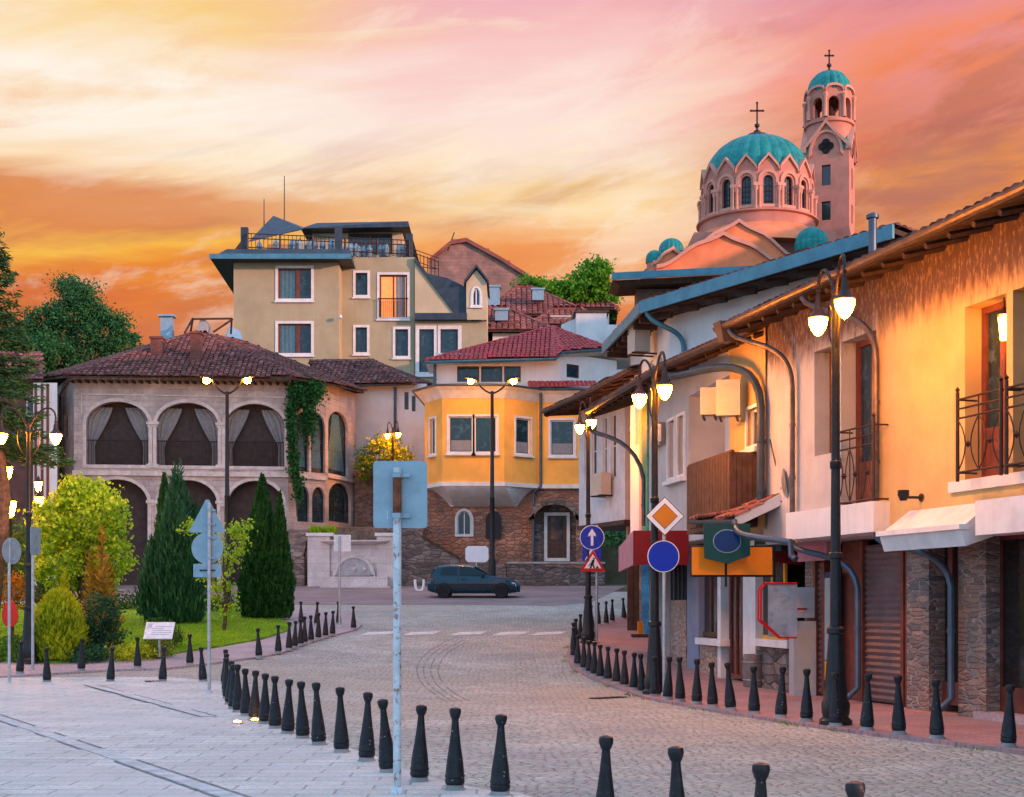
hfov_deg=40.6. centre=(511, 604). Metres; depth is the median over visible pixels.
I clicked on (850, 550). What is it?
side door
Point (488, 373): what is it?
window
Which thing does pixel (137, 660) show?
bollard
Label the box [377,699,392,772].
bollard
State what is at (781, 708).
bollard
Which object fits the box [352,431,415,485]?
lit bush
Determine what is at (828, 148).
bell tower
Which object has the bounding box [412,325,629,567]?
orange house
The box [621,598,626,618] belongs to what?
bollard
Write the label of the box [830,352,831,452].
window
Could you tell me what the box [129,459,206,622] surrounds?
juniper
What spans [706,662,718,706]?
bollard
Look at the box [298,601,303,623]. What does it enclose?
bollard
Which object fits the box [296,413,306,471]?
window
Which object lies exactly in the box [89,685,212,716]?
paving strip
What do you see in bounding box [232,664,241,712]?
bollard
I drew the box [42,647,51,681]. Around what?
bollard
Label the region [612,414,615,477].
window
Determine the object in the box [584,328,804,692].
shop house
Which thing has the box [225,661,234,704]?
bollard
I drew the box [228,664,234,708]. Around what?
bollard
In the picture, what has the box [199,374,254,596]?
road lamp
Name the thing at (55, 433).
street lamp
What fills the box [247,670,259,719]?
bollard
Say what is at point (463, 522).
window
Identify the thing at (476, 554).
blank board
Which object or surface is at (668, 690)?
bollard
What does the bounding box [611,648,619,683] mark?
bollard
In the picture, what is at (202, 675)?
bollard
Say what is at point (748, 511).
tiled canopy
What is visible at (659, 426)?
door
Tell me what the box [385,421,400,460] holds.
street lamp
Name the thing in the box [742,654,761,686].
barrel
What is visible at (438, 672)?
paving joints
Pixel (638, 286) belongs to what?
brown flat roofed house
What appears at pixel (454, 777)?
bollard
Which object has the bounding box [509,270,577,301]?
hillside tree
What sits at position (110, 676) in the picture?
bollard
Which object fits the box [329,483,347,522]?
window
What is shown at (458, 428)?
window
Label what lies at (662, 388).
street lamp
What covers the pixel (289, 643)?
bollard
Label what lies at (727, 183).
drum window
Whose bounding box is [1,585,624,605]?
road
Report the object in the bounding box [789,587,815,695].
meter cabinet
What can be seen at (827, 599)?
banner
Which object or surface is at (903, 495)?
spotlight
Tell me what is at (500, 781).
bollard
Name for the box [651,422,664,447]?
meter box
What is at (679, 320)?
tall white house
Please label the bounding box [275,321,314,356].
window
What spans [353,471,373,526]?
garden wall
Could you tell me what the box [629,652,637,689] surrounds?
bollard
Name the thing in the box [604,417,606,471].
window
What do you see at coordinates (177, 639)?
shrub
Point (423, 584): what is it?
bicycle stand
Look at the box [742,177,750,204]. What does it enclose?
drum window
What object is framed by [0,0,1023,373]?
sky
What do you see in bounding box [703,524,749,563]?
hanging sign
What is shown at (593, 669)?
bollard
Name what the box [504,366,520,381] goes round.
window
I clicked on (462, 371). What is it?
window
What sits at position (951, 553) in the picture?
shop door
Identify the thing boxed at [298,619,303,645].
bollard
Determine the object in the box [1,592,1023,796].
road
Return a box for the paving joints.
[416,637,476,702]
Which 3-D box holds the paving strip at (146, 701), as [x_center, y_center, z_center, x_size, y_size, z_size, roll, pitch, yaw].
[-6.564,1.625,24.027,0.040,0.024,8.597,0,0,-28]
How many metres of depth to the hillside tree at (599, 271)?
115.18 m
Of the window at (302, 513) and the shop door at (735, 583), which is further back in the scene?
the window at (302, 513)
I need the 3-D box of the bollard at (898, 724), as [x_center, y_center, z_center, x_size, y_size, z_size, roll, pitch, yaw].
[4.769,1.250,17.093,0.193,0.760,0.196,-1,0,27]
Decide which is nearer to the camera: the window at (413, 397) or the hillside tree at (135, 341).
the window at (413, 397)
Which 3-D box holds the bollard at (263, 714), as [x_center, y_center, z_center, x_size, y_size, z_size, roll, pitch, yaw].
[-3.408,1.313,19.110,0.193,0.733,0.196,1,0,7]
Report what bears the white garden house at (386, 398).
on the ground at (614, 576)
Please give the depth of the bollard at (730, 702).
20.93 m
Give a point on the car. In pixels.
(446, 581)
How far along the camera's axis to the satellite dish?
24.06 m
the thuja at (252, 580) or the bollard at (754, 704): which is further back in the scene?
the thuja at (252, 580)
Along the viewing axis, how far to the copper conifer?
35.40 m
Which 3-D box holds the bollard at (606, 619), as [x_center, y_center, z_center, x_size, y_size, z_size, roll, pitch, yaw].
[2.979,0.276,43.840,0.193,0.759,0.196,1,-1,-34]
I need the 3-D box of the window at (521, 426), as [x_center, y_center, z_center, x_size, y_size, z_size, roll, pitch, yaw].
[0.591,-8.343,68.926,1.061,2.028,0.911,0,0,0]
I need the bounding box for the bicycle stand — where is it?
[414,579,424,589]
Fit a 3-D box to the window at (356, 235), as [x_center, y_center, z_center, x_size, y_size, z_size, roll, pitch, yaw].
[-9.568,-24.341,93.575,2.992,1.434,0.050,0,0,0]
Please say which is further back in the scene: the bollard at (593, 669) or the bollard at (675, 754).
the bollard at (593, 669)
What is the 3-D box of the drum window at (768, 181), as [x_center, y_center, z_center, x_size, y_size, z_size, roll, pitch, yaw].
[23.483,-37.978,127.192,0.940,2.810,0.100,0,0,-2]
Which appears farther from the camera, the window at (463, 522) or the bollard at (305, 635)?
the window at (463, 522)
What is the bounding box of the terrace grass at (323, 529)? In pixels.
[309,524,337,534]
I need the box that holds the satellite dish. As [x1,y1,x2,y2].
[780,468,787,501]
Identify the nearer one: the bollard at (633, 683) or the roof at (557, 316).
the bollard at (633, 683)
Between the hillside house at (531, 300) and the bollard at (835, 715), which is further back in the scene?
the hillside house at (531, 300)
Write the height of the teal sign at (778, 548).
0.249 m
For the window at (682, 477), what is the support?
in the shop house at (710, 464)
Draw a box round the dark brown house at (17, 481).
[0,351,46,584]
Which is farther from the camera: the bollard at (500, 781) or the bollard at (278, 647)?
the bollard at (278, 647)
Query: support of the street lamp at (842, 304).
on the pavement
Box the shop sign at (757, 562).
[690,545,775,586]
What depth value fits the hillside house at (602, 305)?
114.60 m
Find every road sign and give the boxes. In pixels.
[2,538,20,682]
[2,601,17,643]
[30,526,40,669]
[190,500,224,692]
[334,535,350,627]
[373,461,426,793]
[580,525,604,642]
[645,497,683,694]
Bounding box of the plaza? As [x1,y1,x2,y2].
[0,677,530,796]
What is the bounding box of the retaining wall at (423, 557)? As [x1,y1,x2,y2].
[401,536,505,585]
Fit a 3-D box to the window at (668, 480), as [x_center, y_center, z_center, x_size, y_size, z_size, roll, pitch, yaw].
[3.587,-3.419,30.933,0.280,1.502,0.776,0,0,-9]
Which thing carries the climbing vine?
attached to the arcaded stone house at (137, 421)
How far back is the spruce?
36.00 m
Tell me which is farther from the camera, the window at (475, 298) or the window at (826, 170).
the window at (826, 170)
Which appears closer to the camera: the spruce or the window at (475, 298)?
the spruce
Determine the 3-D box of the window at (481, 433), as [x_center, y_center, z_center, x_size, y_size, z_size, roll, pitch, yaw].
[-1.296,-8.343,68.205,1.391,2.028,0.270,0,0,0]
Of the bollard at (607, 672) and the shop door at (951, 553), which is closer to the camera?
the shop door at (951, 553)
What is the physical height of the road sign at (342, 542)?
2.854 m
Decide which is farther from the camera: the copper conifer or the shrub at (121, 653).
the copper conifer
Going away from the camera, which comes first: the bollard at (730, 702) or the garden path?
the bollard at (730, 702)
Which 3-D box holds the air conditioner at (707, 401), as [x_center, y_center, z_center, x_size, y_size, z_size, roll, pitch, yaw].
[3.838,-3.895,26.915,0.320,0.570,0.600,0,0,12]
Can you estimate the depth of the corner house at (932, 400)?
20.35 m
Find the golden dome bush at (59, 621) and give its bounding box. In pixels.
[34,587,89,659]
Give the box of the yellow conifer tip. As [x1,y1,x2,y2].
[57,567,70,589]
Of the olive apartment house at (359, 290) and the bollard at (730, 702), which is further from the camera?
the olive apartment house at (359, 290)
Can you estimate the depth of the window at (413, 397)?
78.07 m
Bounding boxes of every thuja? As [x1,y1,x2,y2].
[237,472,279,617]
[265,488,296,618]
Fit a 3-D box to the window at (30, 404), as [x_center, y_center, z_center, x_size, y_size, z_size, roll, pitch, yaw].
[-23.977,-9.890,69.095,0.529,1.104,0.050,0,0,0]
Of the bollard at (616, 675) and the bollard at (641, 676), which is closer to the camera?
the bollard at (641, 676)
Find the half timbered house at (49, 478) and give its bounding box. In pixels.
[33,383,62,584]
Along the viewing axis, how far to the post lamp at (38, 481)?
57.91 m
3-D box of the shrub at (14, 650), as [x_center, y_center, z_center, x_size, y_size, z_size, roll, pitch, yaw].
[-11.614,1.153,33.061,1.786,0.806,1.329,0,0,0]
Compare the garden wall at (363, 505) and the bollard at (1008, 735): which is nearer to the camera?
the bollard at (1008, 735)
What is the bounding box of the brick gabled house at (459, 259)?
[428,232,528,320]
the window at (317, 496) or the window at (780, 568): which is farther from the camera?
the window at (317, 496)
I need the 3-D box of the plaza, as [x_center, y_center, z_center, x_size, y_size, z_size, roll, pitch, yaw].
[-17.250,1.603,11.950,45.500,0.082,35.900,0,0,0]
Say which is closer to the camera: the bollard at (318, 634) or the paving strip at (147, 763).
the paving strip at (147, 763)
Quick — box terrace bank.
[386,528,425,537]
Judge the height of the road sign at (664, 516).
3.499 m
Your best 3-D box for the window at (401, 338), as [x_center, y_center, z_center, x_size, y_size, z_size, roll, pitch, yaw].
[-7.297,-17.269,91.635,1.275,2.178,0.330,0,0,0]
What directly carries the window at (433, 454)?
in the orange house at (536, 475)
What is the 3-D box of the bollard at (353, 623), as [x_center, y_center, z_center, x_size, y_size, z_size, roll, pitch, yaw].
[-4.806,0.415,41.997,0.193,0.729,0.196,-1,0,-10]
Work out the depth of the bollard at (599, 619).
43.40 m
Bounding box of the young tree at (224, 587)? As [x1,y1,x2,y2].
[176,516,257,630]
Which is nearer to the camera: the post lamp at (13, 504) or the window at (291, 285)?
the post lamp at (13, 504)
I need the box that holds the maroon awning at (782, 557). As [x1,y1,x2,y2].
[772,550,802,564]
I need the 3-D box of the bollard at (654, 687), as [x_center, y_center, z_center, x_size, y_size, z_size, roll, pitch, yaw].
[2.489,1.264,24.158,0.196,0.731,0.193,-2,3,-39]
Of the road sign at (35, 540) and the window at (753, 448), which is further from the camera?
the road sign at (35, 540)
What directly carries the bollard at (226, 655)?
on the plaza
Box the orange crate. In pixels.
[631,621,648,636]
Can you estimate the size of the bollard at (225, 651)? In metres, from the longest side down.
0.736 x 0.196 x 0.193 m
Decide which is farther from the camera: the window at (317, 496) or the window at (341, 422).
the window at (341, 422)
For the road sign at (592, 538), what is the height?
3.206 m
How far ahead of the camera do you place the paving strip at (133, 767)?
13.49 m
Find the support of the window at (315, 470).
in the arcaded stone house at (137, 421)
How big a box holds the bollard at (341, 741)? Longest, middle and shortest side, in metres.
0.766 x 0.196 x 0.193 m
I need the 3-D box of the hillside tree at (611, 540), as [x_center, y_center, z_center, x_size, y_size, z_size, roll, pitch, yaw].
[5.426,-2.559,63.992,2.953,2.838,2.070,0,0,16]
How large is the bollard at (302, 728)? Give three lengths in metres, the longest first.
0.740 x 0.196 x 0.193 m
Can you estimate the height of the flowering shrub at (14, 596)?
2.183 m
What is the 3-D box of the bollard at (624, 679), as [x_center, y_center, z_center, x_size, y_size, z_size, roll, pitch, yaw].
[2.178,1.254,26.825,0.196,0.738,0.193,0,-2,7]
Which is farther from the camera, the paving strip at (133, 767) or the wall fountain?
the wall fountain
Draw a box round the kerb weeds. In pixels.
[562,639,987,750]
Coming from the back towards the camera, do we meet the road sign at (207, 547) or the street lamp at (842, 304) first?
the road sign at (207, 547)
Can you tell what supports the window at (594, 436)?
in the bay house at (609, 513)
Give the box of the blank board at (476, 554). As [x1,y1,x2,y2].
[465,546,487,566]
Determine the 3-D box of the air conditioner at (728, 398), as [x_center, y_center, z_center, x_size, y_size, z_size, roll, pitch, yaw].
[4.051,-3.805,25.878,0.440,0.710,0.640,0,0,12]
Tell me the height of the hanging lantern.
0.560 m
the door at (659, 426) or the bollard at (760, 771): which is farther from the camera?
the door at (659, 426)
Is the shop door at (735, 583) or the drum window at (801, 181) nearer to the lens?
the shop door at (735, 583)
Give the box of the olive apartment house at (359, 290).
[209,176,489,382]
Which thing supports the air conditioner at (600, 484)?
attached to the bay house at (609, 513)
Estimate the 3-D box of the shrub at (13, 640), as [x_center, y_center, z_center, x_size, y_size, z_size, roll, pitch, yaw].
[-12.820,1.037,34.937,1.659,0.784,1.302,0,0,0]
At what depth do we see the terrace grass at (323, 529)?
67.39 m
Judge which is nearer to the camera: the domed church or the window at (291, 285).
the window at (291, 285)
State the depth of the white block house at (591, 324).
85.00 m
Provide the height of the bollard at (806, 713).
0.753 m
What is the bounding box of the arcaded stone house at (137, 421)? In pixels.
[43,314,367,584]
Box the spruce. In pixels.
[0,220,76,609]
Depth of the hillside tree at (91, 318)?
83.38 m
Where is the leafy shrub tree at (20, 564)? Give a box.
[2,516,128,604]
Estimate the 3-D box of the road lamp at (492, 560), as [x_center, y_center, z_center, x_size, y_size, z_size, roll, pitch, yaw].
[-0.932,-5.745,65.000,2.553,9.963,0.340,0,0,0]
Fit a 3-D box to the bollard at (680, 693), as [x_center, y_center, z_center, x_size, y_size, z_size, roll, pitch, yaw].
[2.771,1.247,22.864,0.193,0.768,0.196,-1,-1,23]
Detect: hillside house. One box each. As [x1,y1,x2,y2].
[479,305,549,341]
[488,284,575,317]
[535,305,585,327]
[568,297,618,324]
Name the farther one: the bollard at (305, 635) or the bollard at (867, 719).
the bollard at (305, 635)
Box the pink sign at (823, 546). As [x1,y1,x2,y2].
[797,541,829,561]
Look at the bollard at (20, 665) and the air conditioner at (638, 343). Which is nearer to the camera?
the bollard at (20, 665)
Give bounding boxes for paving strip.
[0,714,251,796]
[0,715,244,796]
[0,720,219,796]
[86,685,199,716]
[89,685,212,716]
[96,684,216,715]
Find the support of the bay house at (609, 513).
on the pavement
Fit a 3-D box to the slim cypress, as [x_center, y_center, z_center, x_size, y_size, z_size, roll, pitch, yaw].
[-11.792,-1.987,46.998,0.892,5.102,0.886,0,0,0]
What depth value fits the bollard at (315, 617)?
43.64 m
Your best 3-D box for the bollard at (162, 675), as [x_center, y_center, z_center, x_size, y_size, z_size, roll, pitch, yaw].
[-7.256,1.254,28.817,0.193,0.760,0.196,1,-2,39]
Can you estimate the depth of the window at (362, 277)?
91.61 m
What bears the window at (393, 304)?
in the olive apartment house at (359, 290)
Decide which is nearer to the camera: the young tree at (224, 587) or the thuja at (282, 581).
the young tree at (224, 587)
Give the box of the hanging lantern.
[997,297,1005,340]
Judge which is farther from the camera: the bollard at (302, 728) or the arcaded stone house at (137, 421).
the arcaded stone house at (137, 421)
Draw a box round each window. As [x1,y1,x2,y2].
[26,395,32,416]
[274,266,314,302]
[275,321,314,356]
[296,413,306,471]
[297,486,306,521]
[311,416,322,472]
[312,487,322,522]
[328,412,345,476]
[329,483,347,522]
[348,233,391,253]
[352,270,370,298]
[352,325,369,355]
[376,272,409,320]
[392,327,410,359]
[405,392,408,409]
[412,396,415,410]
[415,325,437,376]
[427,416,436,457]
[437,325,461,352]
[446,414,474,455]
[455,508,472,536]
[457,366,478,381]
[470,286,482,307]
[472,414,499,455]
[481,366,501,381]
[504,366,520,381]
[513,415,533,457]
[547,418,576,458]
[567,364,578,378]
[593,425,595,473]
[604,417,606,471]
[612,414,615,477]
[662,416,676,485]
[671,411,685,482]
[671,565,686,599]
[703,577,716,636]
[711,186,713,211]
[724,180,729,207]
[739,403,756,451]
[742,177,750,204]
[761,560,786,639]
[763,176,772,203]
[785,177,790,204]
[801,181,803,207]
[822,165,830,185]
[822,202,830,219]
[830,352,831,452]
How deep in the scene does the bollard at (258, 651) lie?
33.92 m
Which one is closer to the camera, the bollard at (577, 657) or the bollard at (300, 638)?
the bollard at (577, 657)
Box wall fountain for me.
[306,533,392,587]
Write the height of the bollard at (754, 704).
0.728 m
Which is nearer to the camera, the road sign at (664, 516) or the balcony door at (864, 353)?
the balcony door at (864, 353)
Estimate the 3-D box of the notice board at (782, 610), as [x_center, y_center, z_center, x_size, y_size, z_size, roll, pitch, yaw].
[4.764,0.102,23.982,0.611,0.958,1.589,0,0,26]
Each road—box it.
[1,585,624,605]
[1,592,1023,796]
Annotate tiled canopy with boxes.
[688,493,798,561]
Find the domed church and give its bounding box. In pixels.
[643,102,835,278]
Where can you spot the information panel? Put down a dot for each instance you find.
(159, 630)
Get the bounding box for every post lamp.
[6,492,16,637]
[7,460,12,598]
[34,476,42,595]
[34,490,44,600]
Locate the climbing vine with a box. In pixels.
[279,370,329,516]
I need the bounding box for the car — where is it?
[427,564,519,597]
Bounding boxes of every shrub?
[0,630,21,651]
[0,640,56,662]
[1,570,35,636]
[63,639,116,662]
[104,639,158,661]
[141,639,177,658]
[144,616,186,647]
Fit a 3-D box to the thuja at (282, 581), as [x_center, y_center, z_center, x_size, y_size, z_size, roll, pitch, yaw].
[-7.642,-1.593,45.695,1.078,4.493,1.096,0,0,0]
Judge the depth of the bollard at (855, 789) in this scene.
7.24 m
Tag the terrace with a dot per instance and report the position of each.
(297, 538)
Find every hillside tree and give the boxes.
[0,326,145,358]
[1,269,140,373]
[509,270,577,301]
[553,253,624,319]
[603,531,625,553]
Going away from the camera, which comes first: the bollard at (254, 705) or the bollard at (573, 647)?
the bollard at (254, 705)
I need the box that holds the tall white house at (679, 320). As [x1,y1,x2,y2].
[602,222,916,533]
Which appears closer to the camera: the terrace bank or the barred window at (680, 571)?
the barred window at (680, 571)
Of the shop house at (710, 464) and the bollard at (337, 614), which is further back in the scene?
the bollard at (337, 614)
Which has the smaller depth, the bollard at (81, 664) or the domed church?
the bollard at (81, 664)
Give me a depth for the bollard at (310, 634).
38.08 m
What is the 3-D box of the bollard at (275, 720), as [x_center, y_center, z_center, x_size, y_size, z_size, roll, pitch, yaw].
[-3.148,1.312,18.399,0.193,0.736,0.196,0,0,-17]
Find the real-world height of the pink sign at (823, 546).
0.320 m
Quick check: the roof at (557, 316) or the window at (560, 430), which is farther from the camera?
the roof at (557, 316)
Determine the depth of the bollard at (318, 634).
38.76 m
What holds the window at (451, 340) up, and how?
in the olive apartment house at (359, 290)
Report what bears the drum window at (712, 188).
in the domed church
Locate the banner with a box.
[825,572,829,672]
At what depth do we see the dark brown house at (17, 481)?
69.00 m
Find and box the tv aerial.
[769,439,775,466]
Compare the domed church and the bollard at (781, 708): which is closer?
the bollard at (781, 708)
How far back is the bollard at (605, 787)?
9.83 m
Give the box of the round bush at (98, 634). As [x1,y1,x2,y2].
[81,589,136,653]
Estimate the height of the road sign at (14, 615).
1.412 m
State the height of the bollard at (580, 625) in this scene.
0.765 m
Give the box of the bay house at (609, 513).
[540,364,648,633]
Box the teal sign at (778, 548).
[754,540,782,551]
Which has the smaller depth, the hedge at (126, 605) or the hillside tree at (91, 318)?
the hedge at (126, 605)
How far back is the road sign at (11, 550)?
28.43 m
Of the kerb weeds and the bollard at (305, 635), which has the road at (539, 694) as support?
the kerb weeds
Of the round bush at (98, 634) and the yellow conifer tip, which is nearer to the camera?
the round bush at (98, 634)
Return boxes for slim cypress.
[153,471,169,536]
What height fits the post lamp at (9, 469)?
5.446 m
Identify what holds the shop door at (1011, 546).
in the corner house at (932, 400)
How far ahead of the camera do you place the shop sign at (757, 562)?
24.38 m
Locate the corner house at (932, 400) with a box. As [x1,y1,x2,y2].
[712,180,1023,724]
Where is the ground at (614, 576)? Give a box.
[206,532,626,591]
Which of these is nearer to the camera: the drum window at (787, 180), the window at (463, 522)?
the window at (463, 522)
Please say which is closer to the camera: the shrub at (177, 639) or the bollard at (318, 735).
the bollard at (318, 735)
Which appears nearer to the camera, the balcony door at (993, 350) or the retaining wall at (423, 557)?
the balcony door at (993, 350)
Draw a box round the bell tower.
[800,50,857,238]
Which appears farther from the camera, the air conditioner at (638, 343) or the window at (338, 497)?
the window at (338, 497)
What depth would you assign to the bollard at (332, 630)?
39.95 m
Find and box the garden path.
[0,608,361,677]
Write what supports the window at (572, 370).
in the orange house at (536, 475)
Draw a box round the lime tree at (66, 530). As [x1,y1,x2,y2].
[17,472,139,613]
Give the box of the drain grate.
[589,696,626,698]
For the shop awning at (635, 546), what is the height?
0.730 m
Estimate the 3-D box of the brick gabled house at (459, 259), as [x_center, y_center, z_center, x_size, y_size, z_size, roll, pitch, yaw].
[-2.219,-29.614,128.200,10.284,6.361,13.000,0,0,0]
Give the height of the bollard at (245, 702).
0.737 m
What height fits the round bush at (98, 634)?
1.832 m
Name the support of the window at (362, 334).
in the olive apartment house at (359, 290)
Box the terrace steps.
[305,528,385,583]
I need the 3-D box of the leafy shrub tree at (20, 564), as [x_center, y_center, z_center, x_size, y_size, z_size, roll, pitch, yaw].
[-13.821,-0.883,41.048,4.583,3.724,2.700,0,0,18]
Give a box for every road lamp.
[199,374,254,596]
[465,375,518,575]
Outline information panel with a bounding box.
[143,622,174,656]
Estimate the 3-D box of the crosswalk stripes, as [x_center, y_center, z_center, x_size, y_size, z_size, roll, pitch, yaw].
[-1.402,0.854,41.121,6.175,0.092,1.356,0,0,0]
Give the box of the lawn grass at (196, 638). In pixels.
[0,605,291,660]
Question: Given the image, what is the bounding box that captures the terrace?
[288,527,374,556]
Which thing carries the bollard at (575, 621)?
on the pavement
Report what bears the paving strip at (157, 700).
on the plaza
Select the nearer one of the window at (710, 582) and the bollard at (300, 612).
the window at (710, 582)
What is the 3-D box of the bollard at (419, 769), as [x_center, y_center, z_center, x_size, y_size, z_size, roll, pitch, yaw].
[-0.854,1.306,12.894,0.193,0.748,0.196,1,-1,32]
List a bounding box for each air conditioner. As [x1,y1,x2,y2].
[591,472,612,497]
[627,322,656,356]
[700,387,716,420]
[716,379,740,421]
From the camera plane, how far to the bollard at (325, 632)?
39.35 m
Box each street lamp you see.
[0,407,61,661]
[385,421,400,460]
[575,397,596,642]
[632,351,672,694]
[807,253,855,725]
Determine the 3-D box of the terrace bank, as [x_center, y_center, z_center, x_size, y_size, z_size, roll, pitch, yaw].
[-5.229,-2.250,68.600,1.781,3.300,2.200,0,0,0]
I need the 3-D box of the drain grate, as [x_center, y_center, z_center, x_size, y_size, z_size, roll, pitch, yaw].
[1.694,1.638,24.387,0.770,0.012,0.220,0,0,-39]
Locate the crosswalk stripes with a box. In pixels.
[361,631,566,634]
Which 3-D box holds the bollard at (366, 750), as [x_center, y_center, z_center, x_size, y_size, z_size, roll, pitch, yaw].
[-1.521,1.300,14.561,0.196,0.762,0.193,1,0,-25]
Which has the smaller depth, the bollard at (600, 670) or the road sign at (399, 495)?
the road sign at (399, 495)
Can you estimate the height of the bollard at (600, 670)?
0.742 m
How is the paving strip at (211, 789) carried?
on the plaza
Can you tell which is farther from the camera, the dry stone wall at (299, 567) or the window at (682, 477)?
the dry stone wall at (299, 567)
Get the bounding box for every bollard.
[15,641,23,673]
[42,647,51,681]
[77,638,85,670]
[106,647,114,681]
[133,637,141,667]
[158,646,166,681]
[186,634,193,665]
[198,647,206,681]
[220,649,227,683]
[221,653,228,691]
[222,657,228,698]
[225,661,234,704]
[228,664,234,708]
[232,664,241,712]
[239,668,249,715]
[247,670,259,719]
[255,628,262,658]
[257,673,269,723]
[268,676,281,728]
[274,625,281,653]
[280,679,294,733]
[285,622,292,650]
[292,621,297,648]
[295,681,310,738]
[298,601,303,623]
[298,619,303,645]
[303,616,307,644]
[308,615,314,641]
[311,682,326,745]
[313,602,318,624]
[315,613,321,639]
[322,612,328,637]
[329,611,335,635]
[333,687,349,752]
[336,601,341,623]
[351,606,356,629]
[357,692,375,761]
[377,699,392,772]
[409,705,429,781]
[444,707,465,790]
[489,714,510,795]
[570,622,575,649]
[570,627,575,656]
[574,618,577,635]
[574,635,580,665]
[578,614,581,640]
[580,637,586,669]
[585,641,591,672]
[590,641,597,675]
[596,644,603,678]
[596,735,614,796]
[598,602,600,624]
[603,601,608,623]
[603,646,611,680]
[609,599,614,621]
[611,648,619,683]
[619,650,628,686]
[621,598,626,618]
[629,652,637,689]
[637,653,644,692]
[649,656,659,695]
[662,656,672,699]
[668,746,684,796]
[675,657,685,701]
[691,659,702,704]
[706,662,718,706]
[724,662,736,710]
[747,666,760,713]
[752,762,769,796]
[774,666,787,717]
[799,669,813,721]
[828,672,842,725]
[845,781,865,796]
[859,673,874,730]
[891,675,906,734]
[928,679,944,738]
[999,684,1016,747]
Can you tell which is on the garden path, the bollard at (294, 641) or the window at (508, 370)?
the bollard at (294, 641)
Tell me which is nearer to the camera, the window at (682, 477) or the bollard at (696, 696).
the bollard at (696, 696)
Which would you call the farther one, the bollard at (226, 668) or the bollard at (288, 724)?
the bollard at (226, 668)
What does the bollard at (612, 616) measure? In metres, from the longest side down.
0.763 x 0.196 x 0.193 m
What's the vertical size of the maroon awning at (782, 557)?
0.269 m
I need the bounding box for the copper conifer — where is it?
[80,524,126,644]
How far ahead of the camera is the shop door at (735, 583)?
28.37 m
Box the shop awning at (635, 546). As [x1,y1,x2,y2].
[619,531,688,571]
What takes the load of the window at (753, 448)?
in the shop house at (710, 464)
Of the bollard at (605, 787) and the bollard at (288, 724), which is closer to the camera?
the bollard at (605, 787)
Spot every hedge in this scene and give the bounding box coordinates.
[115,590,137,608]
[204,591,240,611]
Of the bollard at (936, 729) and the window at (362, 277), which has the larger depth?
the window at (362, 277)
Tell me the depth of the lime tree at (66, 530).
36.67 m
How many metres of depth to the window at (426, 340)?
91.50 m
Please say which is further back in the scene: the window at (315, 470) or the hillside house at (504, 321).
the hillside house at (504, 321)
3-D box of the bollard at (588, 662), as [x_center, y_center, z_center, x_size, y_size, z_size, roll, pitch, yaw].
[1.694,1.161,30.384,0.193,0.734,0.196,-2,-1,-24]
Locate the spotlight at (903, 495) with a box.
[897,490,923,501]
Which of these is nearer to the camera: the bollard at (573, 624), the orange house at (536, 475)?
the bollard at (573, 624)
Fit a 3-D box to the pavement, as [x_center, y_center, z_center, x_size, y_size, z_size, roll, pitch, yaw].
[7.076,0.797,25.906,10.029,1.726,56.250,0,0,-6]
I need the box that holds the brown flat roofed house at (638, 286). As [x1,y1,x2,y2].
[608,265,754,305]
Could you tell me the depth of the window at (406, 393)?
78.11 m
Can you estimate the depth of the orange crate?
39.33 m
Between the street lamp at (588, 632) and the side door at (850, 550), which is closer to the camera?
the side door at (850, 550)
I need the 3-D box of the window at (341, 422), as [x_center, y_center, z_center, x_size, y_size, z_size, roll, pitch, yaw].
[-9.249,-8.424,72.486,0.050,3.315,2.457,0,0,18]
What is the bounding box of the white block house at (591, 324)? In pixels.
[561,310,621,372]
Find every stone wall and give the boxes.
[291,557,305,585]
[506,562,604,585]
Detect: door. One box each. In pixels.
[642,565,648,633]
[658,424,660,442]
[729,577,742,678]
[842,541,858,700]
[856,336,875,502]
[942,547,957,705]
[981,300,1005,476]
[1000,534,1023,713]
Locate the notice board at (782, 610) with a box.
[757,582,806,638]
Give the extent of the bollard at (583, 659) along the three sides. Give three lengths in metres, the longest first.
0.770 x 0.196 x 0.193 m
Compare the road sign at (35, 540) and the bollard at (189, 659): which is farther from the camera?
the bollard at (189, 659)
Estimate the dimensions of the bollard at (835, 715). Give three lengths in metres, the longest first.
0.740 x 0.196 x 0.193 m
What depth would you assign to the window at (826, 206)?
140.13 m
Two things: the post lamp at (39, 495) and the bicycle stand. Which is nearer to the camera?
the post lamp at (39, 495)
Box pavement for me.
[567,613,1023,754]
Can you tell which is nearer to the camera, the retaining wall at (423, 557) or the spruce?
the spruce
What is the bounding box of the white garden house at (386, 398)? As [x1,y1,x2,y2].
[308,358,432,470]

